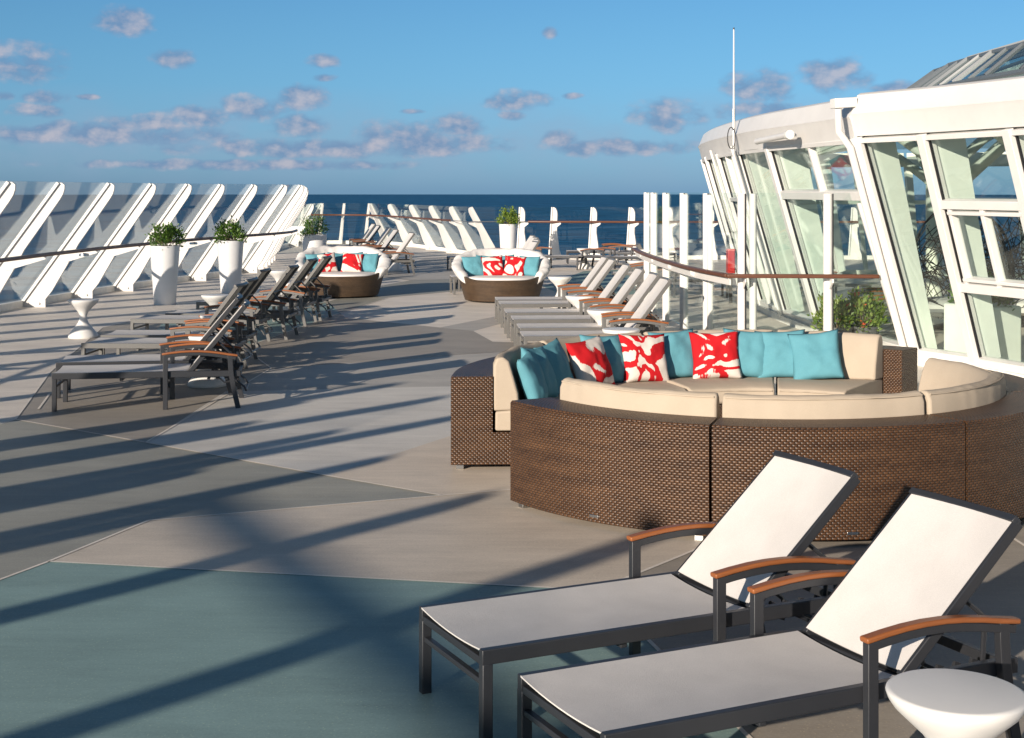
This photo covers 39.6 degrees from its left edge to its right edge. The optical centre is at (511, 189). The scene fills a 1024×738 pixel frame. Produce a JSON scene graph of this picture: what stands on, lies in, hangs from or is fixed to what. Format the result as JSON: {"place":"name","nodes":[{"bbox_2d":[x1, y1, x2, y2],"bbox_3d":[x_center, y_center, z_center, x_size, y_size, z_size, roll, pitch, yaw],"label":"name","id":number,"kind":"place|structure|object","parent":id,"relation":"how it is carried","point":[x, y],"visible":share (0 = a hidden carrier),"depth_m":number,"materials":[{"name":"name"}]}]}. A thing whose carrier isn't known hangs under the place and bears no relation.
{"place":"outdoors","nodes":[
{"label":"outdoors","id":0,"kind":"place"},
{"bbox_2d":[0,194,1020,303],"bbox_3d":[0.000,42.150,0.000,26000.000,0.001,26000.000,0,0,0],"label":"sea","id":1,"kind":"structure","parent":0,"point":[60,222],"depth_m":1952.85,"materials":[{"name":"liquid"}]},
{"bbox_2d":[0,243,1023,507],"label":"deck","id":2,"kind":"structure","parent":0,"point":[36,343],"depth_m":24.72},
{"bbox_2d":[67,298,98,338],"bbox_3d":[-6.240,1.871,20.700,0.438,0.557,0.438,0,0,33],"label":"side table","id":3,"kind":"object","parent":2,"relation":"on","point":[83,328],"visible":1,"depth_m":20.59,"materials":[{"name":"white plastic"}]},
{"bbox_2d":[15,314,269,442],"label":"painted deck","id":4,"kind":"structure","parent":2,"relation":"on","point":[133,410],"depth_m":14.37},
{"bbox_2d":[56,293,242,397],"bbox_3d":[-3.814,1.639,15.108,1.882,1.032,0.744,0,0,-8],"label":"sun lounger","id":5,"kind":"object","parent":4,"relation":"on","point":[112,359],"visible":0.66,"depth_m":14.92,"materials":[{"name":"grey fabric"}]},
{"bbox_2d":[52,299,249,411],"bbox_3d":[-3.574,1.639,14.238,1.882,1.032,0.744,0,0,-8],"label":"sun lounger","id":6,"kind":"object","parent":4,"relation":"on","point":[171,370],"visible":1,"depth_m":14.03,"materials":[{"name":"white"}]},
{"bbox_2d":[81,281,250,368],"bbox_3d":[-4.059,1.625,16.797,1.861,1.059,0.744,0,0,2],"label":"sun lounger","id":7,"kind":"object","parent":4,"relation":"on","point":[101,343],"visible":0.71,"depth_m":16.70,"materials":[{"name":"white"}]},
{"bbox_2d":[100,277,260,359],"bbox_3d":[-4.109,1.625,17.747,1.861,1.059,0.744,0,0,2],"label":"sun lounger","id":8,"kind":"object","parent":4,"relation":"on","point":[250,333],"visible":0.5,"depth_m":17.88,"materials":[{"name":"grey fabric"}]},
{"bbox_2d":[130,268,272,346],"bbox_3d":[-4.309,1.625,19.864,1.861,1.059,0.744,0,0,4],"label":"sun lounger","id":9,"kind":"object","parent":4,"relation":"on","point":[261,275],"visible":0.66,"depth_m":19.84,"materials":[{"name":"grey fabric"}]},
{"bbox_2d":[187,333,227,387],"bbox_3d":[-3.340,1.871,15.600,0.438,0.557,0.438,0,0,-25],"label":"side table","id":10,"kind":"object","parent":4,"relation":"on","point":[202,382],"visible":0.42,"depth_m":15.44,"materials":[{"name":"white plastic"}]},
{"bbox_2d":[0,181,308,311],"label":"windbreak","id":11,"kind":"object","parent":2,"relation":"on","point":[266,250],"visible":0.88,"depth_m":28.13,"materials":[{"name":"white paint"}]},
{"bbox_2d":[144,221,186,304],"bbox_3d":[-6.511,1.364,26.676,0.675,1.573,0.771,0,0,32],"label":"planter","id":12,"kind":"object","parent":2,"relation":"on","point":[164,262],"visible":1,"depth_m":26.48,"materials":[{"name":"white plastic"}]},
{"bbox_2d":[0,420,434,577],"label":"painted deck","id":13,"kind":"structure","parent":2,"relation":"on","point":[63,491],"depth_m":10.24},
{"bbox_2d":[212,215,247,292],"bbox_3d":[-5.886,1.334,29.693,0.749,1.632,0.709,0,0,-13],"label":"planter","id":14,"kind":"object","parent":2,"relation":"on","point":[230,254],"visible":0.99,"depth_m":29.53,"materials":[{"name":"white plastic"}]},
{"bbox_2d":[157,302,338,343],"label":"painted deck","id":15,"kind":"structure","parent":2,"relation":"on","point":[276,326],"depth_m":22.84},
{"bbox_2d":[201,294,229,328],"bbox_3d":[-4.500,1.871,21.600,0.438,0.557,0.438,0,0,41],"label":"side table","id":16,"kind":"object","parent":15,"relation":"on","point":[212,299],"visible":0.41,"depth_m":21.45,"materials":[{"name":"white plastic"}]},
{"bbox_2d":[165,264,300,339],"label":"sun lounger","id":17,"kind":"object","parent":15,"relation":"on","point":[270,298],"visible":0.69,"depth_m":20.65,"materials":[{"name":"grey fabric"}]},
{"bbox_2d":[196,258,318,325],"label":"sun lounger","id":18,"kind":"object","parent":15,"relation":"on","point":[290,289],"visible":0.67,"depth_m":22.60,"materials":[{"name":"metal"}]},
{"bbox_2d":[253,255,333,320],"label":"sun lounger","id":19,"kind":"object","parent":15,"relation":"on","point":[315,273],"visible":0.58,"depth_m":23.66,"materials":[{"name":"grey fabric"}]},
{"bbox_2d":[148,386,450,475],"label":"painted deck","id":20,"kind":"structure","parent":2,"relation":"on","point":[327,431],"depth_m":12.91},
{"bbox_2d":[281,203,323,248],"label":"windbreak","id":21,"kind":"object","parent":2,"relation":"on","point":[295,240],"visible":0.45,"depth_m":53.99,"materials":[{"name":"white paint"}]},
{"bbox_2d":[297,213,328,251],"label":"planter","id":22,"kind":"object","parent":2,"relation":"on","point":[313,238],"visible":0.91,"depth_m":44.24,"materials":[{"name":"white plastic"}]},
{"bbox_2d":[295,245,390,297],"bbox_3d":[-3.423,1.651,28.846,1.941,0.998,1.785,0,0,-8],"label":"daybed","id":23,"kind":"object","parent":2,"relation":"on","point":[361,284],"visible":0.63,"depth_m":28.30,"materials":[{"name":"brown wicker"}]},
{"bbox_2d":[317,252,337,271],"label":"pillow","id":24,"kind":"object","parent":23,"relation":"on","point":[331,266],"visible":0.49,"depth_m":28.78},
{"bbox_2d":[340,252,363,271],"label":"pillow","id":25,"kind":"object","parent":23,"relation":"on","point":[351,262],"visible":0.99,"depth_m":28.80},
{"bbox_2d":[358,253,378,271],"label":"pillow","id":26,"kind":"object","parent":23,"relation":"on","point":[369,262],"visible":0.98,"depth_m":28.89,"materials":[{"name":"teal fabric"}]},
{"bbox_2d":[326,223,375,246],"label":"sun lounger","id":27,"kind":"object","parent":2,"relation":"on","point":[368,232],"visible":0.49,"depth_m":45.66,"materials":[{"name":"white fabric"}]},
{"bbox_2d":[227,352,499,390],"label":"painted deck","id":28,"kind":"structure","parent":2,"relation":"on","point":[435,371],"depth_m":16.55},
{"bbox_2d":[353,225,380,249],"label":"sun lounger","id":29,"kind":"object","parent":2,"relation":"on","point":[372,234],"visible":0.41,"depth_m":43.64,"materials":[{"name":"white fabric"}]},
{"bbox_2d":[0,562,746,737],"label":"painted deck","id":30,"kind":"structure","parent":2,"relation":"on","point":[100,651],"depth_m":6.50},
{"bbox_2d":[419,450,859,737],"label":"sun lounger","id":31,"kind":"object","parent":30,"relation":"on","point":[776,517],"visible":0.83,"depth_m":6.16,"materials":[{"name":"white"}]},
{"bbox_2d":[52,490,700,586],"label":"painted deck","id":32,"kind":"structure","parent":2,"relation":"on","point":[495,537],"depth_m":8.61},
{"bbox_2d":[510,377,719,540],"bbox_3d":[0.892,1.716,9.518,1.575,0.868,1.280,0,0,39],"label":"sofa section","id":33,"kind":"object","parent":32,"relation":"on","point":[614,455],"visible":0.85,"depth_m":9.00,"materials":[{"name":"brown wicker"}]},
{"bbox_2d":[373,229,398,263],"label":"sun lounger","id":34,"kind":"object","parent":2,"relation":"on","point":[385,245],"visible":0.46,"depth_m":39.10,"materials":[{"name":"white fabric"}]},
{"bbox_2d":[256,313,529,367],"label":"painted deck","id":35,"kind":"structure","parent":2,"relation":"on","point":[338,338],"depth_m":19.87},
{"bbox_2d":[329,279,461,312],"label":"painted deck","id":36,"kind":"structure","parent":2,"relation":"on","point":[406,288],"depth_m":30.05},
{"bbox_2d":[383,232,415,274],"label":"sun lounger","id":37,"kind":"object","parent":2,"relation":"on","point":[401,248],"visible":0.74,"depth_m":36.08,"materials":[{"name":"white"}]},
{"bbox_2d":[383,257,454,279],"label":"painted deck","id":38,"kind":"structure","parent":2,"relation":"on","point":[430,268],"depth_m":37.36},
{"bbox_2d":[331,436,509,494],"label":"painted deck","id":39,"kind":"structure","parent":2,"relation":"on","point":[428,467],"depth_m":10.77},
{"bbox_2d":[451,342,559,468],"bbox_3d":[0.232,1.716,11.594,1.403,0.868,1.425,0,0,0],"label":"sofa section","id":40,"kind":"object","parent":39,"relation":"on","point":[485,392],"visible":0.46,"depth_m":10.89,"materials":[{"name":"wicker"}]},
{"bbox_2d":[516,350,547,398],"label":"pillow","id":41,"kind":"object","parent":40,"relation":"on","point":[532,381],"visible":0.84,"depth_m":11.02,"materials":[{"name":"teal fabric"}]},
{"bbox_2d":[521,346,557,397],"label":"pillow","id":42,"kind":"object","parent":40,"relation":"on","point":[539,354],"visible":0.52,"depth_m":11.47,"materials":[{"name":"teal fabric"}]},
{"bbox_2d":[534,338,573,394],"bbox_3d":[0.357,1.486,11.843,0.182,0.455,0.455,-23,-5,27],"label":"pillow","id":43,"kind":"object","parent":40,"relation":"on","point":[557,357],"visible":0.48,"depth_m":11.78,"materials":[{"name":"teal fabric"}]},
{"bbox_2d":[539,333,685,390],"bbox_3d":[0.813,1.716,12.403,1.452,0.869,1.270,0,0,-41],"label":"sofa section","id":44,"kind":"object","parent":39,"relation":"on","point":[649,384],"visible":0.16,"depth_m":12.32,"materials":[{"name":"fabric"}]},
{"bbox_2d":[565,335,615,384],"bbox_3d":[0.671,1.488,12.137,0.450,0.450,0.186,-7,-15,-46],"label":"pillow","id":45,"kind":"object","parent":44,"relation":"on","point":[588,359],"visible":0.88,"depth_m":12.05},
{"bbox_2d":[579,334,624,382],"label":"pillow","id":46,"kind":"object","parent":44,"relation":"on","point":[613,348],"visible":0.41,"depth_m":12.44,"materials":[{"name":"teal fabric"}]},
{"bbox_2d":[450,241,538,294],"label":"sun lounger","id":47,"kind":"object","parent":2,"relation":"on","point":[533,245],"visible":0.2,"depth_m":29.46,"materials":[{"name":"white"}]},
{"bbox_2d":[441,308,556,330],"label":"painted deck","id":48,"kind":"structure","parent":2,"relation":"on","point":[479,324],"depth_m":22.68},
{"bbox_2d":[451,248,550,302],"bbox_3d":[-0.211,1.654,27.648,1.930,0.992,1.789,0,0,0],"label":"daybed","id":49,"kind":"object","parent":2,"relation":"on","point":[484,288],"visible":0.77,"depth_m":27.10,"materials":[{"name":"brown wicker"}]},
{"bbox_2d":[461,255,483,275],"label":"pillow","id":50,"kind":"object","parent":49,"relation":"on","point":[473,266],"visible":0.94,"depth_m":27.56,"materials":[{"name":"teal fabric"}]},
{"bbox_2d":[481,255,503,274],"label":"pillow","id":51,"kind":"object","parent":49,"relation":"on","point":[492,265],"visible":0.99,"depth_m":27.58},
{"bbox_2d":[503,255,526,275],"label":"pillow","id":52,"kind":"object","parent":49,"relation":"on","point":[514,266],"visible":0.98,"depth_m":27.57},
{"bbox_2d":[519,255,540,275],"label":"pillow","id":53,"kind":"object","parent":49,"relation":"on","point":[531,266],"visible":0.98,"depth_m":27.56,"materials":[{"name":"teal fabric"}]},
{"bbox_2d":[496,205,520,248],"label":"planter","id":54,"kind":"object","parent":2,"relation":"on","point":[507,232],"visible":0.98,"depth_m":41.34,"materials":[{"name":"white plastic"}]},
{"bbox_2d":[0,292,1023,737],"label":"deck lines","id":55,"kind":"object","parent":2,"relation":"on","point":[744,732],"visible":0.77,"depth_m":9.31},
{"bbox_2d":[495,256,607,322],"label":"sun lounger","id":56,"kind":"object","parent":2,"relation":"on","point":[595,271],"visible":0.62,"depth_m":23.48,"materials":[{"name":"white fabric"}]},
{"bbox_2d":[498,258,616,327],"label":"sun lounger","id":57,"kind":"object","parent":2,"relation":"on","point":[592,288],"visible":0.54,"depth_m":22.37,"materials":[{"name":"white fabric"}]},
{"bbox_2d":[548,276,571,307],"bbox_3d":[0.880,1.871,26.100,0.438,0.557,0.438,0,0,-41],"label":"side table","id":58,"kind":"object","parent":2,"relation":"on","point":[558,280],"visible":0.56,"depth_m":25.97,"materials":[{"name":"white plastic"}]},
{"bbox_2d":[535,247,586,269],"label":"sun lounger","id":59,"kind":"object","parent":2,"relation":"on","point":[550,256],"visible":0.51,"depth_m":38.42,"materials":[{"name":"white"}]},
{"bbox_2d":[504,263,631,337],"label":"sun lounger","id":60,"kind":"object","parent":2,"relation":"on","point":[615,281],"visible":0.56,"depth_m":20.92,"materials":[{"name":"white fabric"}]},
{"bbox_2d":[511,267,644,345],"bbox_3d":[0.930,1.625,19.908,1.861,1.059,0.744,0,0,-4],"label":"sun lounger","id":61,"kind":"object","parent":2,"relation":"on","point":[628,286],"visible":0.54,"depth_m":19.85,"materials":[{"name":"white fabric"}]},
{"bbox_2d":[565,295,593,307],"bbox_3d":[1.020,1.871,21.400,0.438,0.557,0.438,0,0,-8],"label":"side table","id":62,"kind":"object","parent":2,"relation":"on","point":[573,300],"visible":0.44,"depth_m":21.25,"materials":[{"name":"white plastic"}]},
{"bbox_2d":[516,272,659,345],"bbox_3d":[1.011,1.625,18.708,1.861,1.059,0.744,0,0,-4],"label":"sun lounger","id":63,"kind":"object","parent":2,"relation":"on","point":[641,293],"visible":0.54,"depth_m":18.68,"materials":[{"name":"white fabric"}]},
{"bbox_2d":[543,269,639,295],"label":"painted deck","id":64,"kind":"structure","parent":2,"relation":"on","point":[578,278],"depth_m":33.32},
{"bbox_2d":[520,276,671,344],"bbox_3d":[1.048,1.625,17.684,1.861,1.059,0.744,0,0,-4],"label":"sun lounger","id":65,"kind":"object","parent":2,"relation":"on","point":[638,317],"visible":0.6,"depth_m":17.65,"materials":[{"name":"white fabric"}]},
{"bbox_2d":[566,243,633,263],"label":"sun lounger","id":66,"kind":"object","parent":2,"relation":"on","point":[596,251],"visible":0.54,"depth_m":41.27,"materials":[{"name":"orange wood"}]},
{"bbox_2d":[587,309,619,324],"bbox_3d":[1.210,1.871,18.900,0.438,0.557,0.438,0,0,24],"label":"side table","id":67,"kind":"object","parent":2,"relation":"on","point":[595,315],"visible":0.33,"depth_m":18.78,"materials":[{"name":"white plastic"}]},
{"bbox_2d":[569,247,641,269],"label":"sun lounger","id":68,"kind":"object","parent":2,"relation":"on","point":[614,256],"visible":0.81,"depth_m":38.30,"materials":[{"name":"grey fabric"}]},
{"bbox_2d":[300,203,925,259],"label":"windbreak","id":69,"kind":"object","parent":2,"relation":"on","point":[854,252],"visible":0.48,"depth_m":44.31,"materials":[{"name":"white paint"}]},
{"bbox_2d":[602,327,639,333],"bbox_3d":[1.250,1.871,16.300,0.438,0.557,0.438,0,0,-33],"label":"side table","id":70,"kind":"object","parent":2,"relation":"on","point":[614,330],"visible":0.29,"depth_m":16.19,"materials":[{"name":"white plastic"}]},
{"bbox_2d":[597,244,675,263],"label":"sun lounger","id":71,"kind":"object","parent":2,"relation":"on","point":[619,252],"visible":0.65,"depth_m":40.31,"materials":[{"name":"orange wood"}]},
{"bbox_2d":[633,243,727,297],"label":"sun lounger","id":72,"kind":"object","parent":2,"relation":"on","point":[673,279],"visible":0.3,"depth_m":28.30,"materials":[{"name":"grey fabric"}]},
{"bbox_2d":[643,329,773,416],"bbox_3d":[1.756,1.717,12.839,1.442,0.866,1.322,0,0,0],"label":"sofa section","id":73,"kind":"object","parent":2,"relation":"on","point":[721,387],"visible":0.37,"depth_m":12.38,"materials":[{"name":"fabric"}]},
{"bbox_2d":[618,333,669,382],"bbox_3d":[1.168,1.488,12.572,0.450,0.450,0.178,2,-21,-19],"label":"pillow","id":74,"kind":"object","parent":73,"relation":"on","point":[644,357],"visible":1,"depth_m":12.50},
{"bbox_2d":[647,328,692,378],"bbox_3d":[1.470,1.486,12.821,0.455,0.455,0.183,-3,-19,-19],"label":"pillow","id":75,"kind":"object","parent":73,"relation":"on","point":[678,352],"visible":0.66,"depth_m":12.75,"materials":[{"name":"teal fabric"}]},
{"bbox_2d":[689,330,741,378],"bbox_3d":[1.828,1.488,12.786,0.450,0.450,0.199,-2,-20,-1],"label":"pillow","id":76,"kind":"object","parent":73,"relation":"on","point":[714,355],"visible":1,"depth_m":12.72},
{"bbox_2d":[723,328,772,376],"bbox_3d":[2.133,1.486,12.878,0.455,0.455,0.193,4,-20,2],"label":"pillow","id":77,"kind":"object","parent":73,"relation":"on","point":[751,347],"visible":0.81,"depth_m":12.80,"materials":[{"name":"teal fabric"}]},
{"bbox_2d":[726,249,734,302],"bbox_3d":[4.150,1.635,26.992,0.140,1.030,0.266,0,0,0],"label":"safety locker","id":78,"kind":"object","parent":2,"relation":"on","point":[730,261],"visible":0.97,"depth_m":26.88,"materials":[{"name":"metal"}]},
{"bbox_2d":[632,192,879,330],"bbox_3d":[2.716,1.095,22.082,1.940,2.110,9.102,0,0,-14],"label":"railing","id":79,"kind":"object","parent":2,"relation":"on","point":[707,275],"visible":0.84,"depth_m":19.25,"materials":[{"name":"metal"}]},
{"bbox_2d":[641,518,1023,737],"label":"painted deck","id":80,"kind":"structure","parent":2,"relation":"on","point":[999,591],"depth_m":6.84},
{"bbox_2d":[517,487,1022,737],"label":"sun lounger","id":81,"kind":"object","parent":80,"relation":"on","point":[909,581],"visible":0.97,"depth_m":5.35,"materials":[{"name":"white fabric"}]},
{"bbox_2d":[712,390,964,539],"bbox_3d":[2.006,1.718,9.197,1.585,0.865,1.313,0,0,0],"label":"sofa section","id":82,"kind":"object","parent":80,"relation":"on","point":[890,450],"visible":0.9,"depth_m":8.62,"materials":[{"name":"brown wicker"}]},
{"bbox_2d":[885,668,1023,737],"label":"side table","id":83,"kind":"object","parent":80,"relation":"on","point":[940,703],"visible":1,"depth_m":4.44,"materials":[{"name":"white plastic"}]},
{"bbox_2d":[918,358,1023,392],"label":"sofa section","id":84,"kind":"object","parent":80,"relation":"on","point":[938,373],"visible":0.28,"depth_m":10.98,"materials":[{"name":"beige fabric"}]},
{"bbox_2d":[920,371,1023,518],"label":"sofa section","id":85,"kind":"object","parent":80,"relation":"on","point":[989,411],"visible":0.44,"depth_m":9.03,"materials":[{"name":"brown wicker"}]},
{"bbox_2d":[807,291,861,332],"bbox_3d":[4.281,1.738,18.770,0.649,0.824,0.670,0,0,44],"label":"potted shrub","id":86,"kind":"object","parent":2,"relation":"on","point":[841,311],"visible":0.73,"depth_m":18.67,"materials":[{"name":"green plant"}]},
{"bbox_2d":[798,271,881,297],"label":"sun lounger","id":87,"kind":"object","parent":2,"relation":"on","point":[854,284],"visible":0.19,"depth_m":27.22,"materials":[{"name":"grey fabric"}]},
{"bbox_2d":[776,329,916,394],"bbox_3d":[2.877,1.716,12.688,1.304,0.867,1.249,0,0,23],"label":"sofa section","id":88,"kind":"object","parent":2,"relation":"on","point":[871,364],"visible":0.52,"depth_m":12.69,"materials":[{"name":"fabric"}]},
{"bbox_2d":[754,329,804,377],"bbox_3d":[2.429,1.486,12.842,0.455,0.455,0.202,-3,-20,9],"label":"pillow","id":89,"kind":"object","parent":88,"relation":"on","point":[778,358],"visible":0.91,"depth_m":12.77,"materials":[{"name":"teal fabric"}]},
{"bbox_2d":[787,329,844,379],"bbox_3d":[2.717,1.486,12.716,0.455,0.455,0.193,-7,-21,9],"label":"pillow","id":90,"kind":"object","parent":88,"relation":"on","point":[816,355],"visible":1,"depth_m":12.65,"materials":[{"name":"teal fabric"}]},
{"bbox_2d":[698,40,1023,377],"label":"solarium","id":91,"kind":"object","parent":2,"relation":"on","point":[932,120],"visible":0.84,"depth_m":17.54,"materials":[{"name":"white paint"}]},
{"bbox_2d":[700,159,736,283],"bbox_3d":[4.320,0.727,28.790,0.945,2.797,2.478,0,0,6],"label":"window frame","id":92,"kind":"structure","parent":91,"relation":"in","point":[706,174],"depth_m":29.89,"materials":[{"name":"white paint"}]},
{"bbox_2d":[704,155,748,297],"bbox_3d":[4.257,0.665,26.524,1.218,2.919,2.288,0,0,0],"label":"window frame","id":93,"kind":"structure","parent":91,"relation":"in","point":[708,160],"depth_m":27.51,"materials":[{"name":"white paint"}]},
{"bbox_2d":[727,28,734,151],"bbox_3d":[3.507,-1.600,22.776,0.140,2.000,0.091,0,0,0],"label":"antenna","id":94,"kind":"object","parent":91,"relation":"attached to","point":[733,130],"visible":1,"depth_m":22.79,"materials":[{"name":"white paint"}]},
{"bbox_2d":[715,152,777,312],"bbox_3d":[4.196,0.665,24.332,1.143,2.919,2.265,0,0,0],"label":"window frame","id":95,"kind":"structure","parent":91,"relation":"in","point":[725,162],"depth_m":24.89,"materials":[{"name":"white paint"}]},
{"bbox_2d":[734,148,812,325],"bbox_3d":[4.196,0.665,22.142,1.147,2.919,2.288,0,0,0],"label":"window frame","id":96,"kind":"structure","parent":91,"relation":"in","point":[753,166],"depth_m":23.18,"materials":[{"name":"white paint"}]},
{"bbox_2d":[796,158,845,273],"bbox_3d":[6.870,0.665,34.532,2.345,2.919,1.144,0,0,-29],"label":"window frame","id":97,"kind":"structure","parent":91,"relation":"in","point":[839,264],"depth_m":34.83,"materials":[{"name":"white paint"}]},
{"bbox_2d":[763,139,898,345],"bbox_3d":[4.388,0.665,19.271,1.339,2.919,3.752,0,0,0],"label":"window frame","id":98,"kind":"structure","parent":91,"relation":"in","point":[789,169],"depth_m":20.99,"materials":[{"name":"white paint"}]},
{"bbox_2d":[809,153,907,273],"bbox_3d":[8.691,0.592,35.719,2.631,3.035,1.138,0,0,0],"label":"window frame","id":99,"kind":"structure","parent":91,"relation":"in","point":[836,159],"depth_m":35.75,"materials":[{"name":"paint"}]},
{"bbox_2d":[850,133,968,363],"bbox_3d":[4.895,0.670,17.086,1.137,2.919,1.254,0,0,-22],"label":"window frame","id":100,"kind":"structure","parent":91,"relation":"in","point":[877,156],"depth_m":17.46,"materials":[{"name":"white paint"}]},
{"bbox_2d":[904,152,1023,277],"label":"window frame","id":101,"kind":"structure","parent":91,"relation":"in","point":[1002,160],"depth_m":35.49,"materials":[{"name":"paint"}]},
{"bbox_2d":[916,128,1023,373],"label":"window frame","id":102,"kind":"structure","parent":91,"relation":"in","point":[944,155],"depth_m":16.40,"materials":[{"name":"white paint"}]},
{"bbox_2d":[1001,127,1023,224],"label":"window frame","id":103,"kind":"structure","parent":91,"relation":"in","point":[1013,138],"depth_m":14.92,"materials":[{"name":"white paint"}]},
{"bbox_2d":[844,286,890,333],"bbox_3d":[4.665,1.705,18.846,0.647,0.890,0.668,0,0,0],"label":"potted shrub","id":104,"kind":"object","parent":2,"relation":"on","point":[863,307],"visible":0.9,"depth_m":18.74,"materials":[{"name":"green plant"}]},
{"bbox_2d":[844,287,892,323],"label":"sun lounger","id":105,"kind":"object","parent":2,"relation":"on","point":[873,290],"visible":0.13,"depth_m":22.82,"materials":[{"name":"grey fabric"}]},
{"bbox_2d":[859,294,943,323],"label":"sun lounger","id":106,"kind":"object","parent":2,"relation":"on","point":[939,313],"visible":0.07,"depth_m":20.76,"materials":[{"name":"grey fabric"}]},
{"bbox_2d":[915,213,1014,329],"bbox_3d":[6.950,1.196,22.000,1.575,1.908,1.574,0,0,0],"label":"pod chair","id":107,"kind":"object","parent":2,"relation":"on","point":[936,302],"visible":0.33,"depth_m":21.71,"materials":[{"name":"black wicker"}]},
{"bbox_2d":[979,217,1023,327],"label":"pod chair","id":108,"kind":"object","parent":2,"relation":"on","point":[1019,302],"visible":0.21,"depth_m":22.35,"materials":[{"name":"black wicker"}]},
{"bbox_2d":[0,0,1023,194],"label":"sky","id":109,"kind":"structure","parent":0,"point":[321,96],"materials":[{"name":"blue"}]},
{"bbox_2d":[944,271,1020,361],"bbox_3d":[5.743,1.564,17.379,0.566,1.172,1.019,0,0,-28],"label":"box planter","id":110,"kind":"object","parent":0,"point":[1008,321],"visible":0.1,"depth_m":17.13,"materials":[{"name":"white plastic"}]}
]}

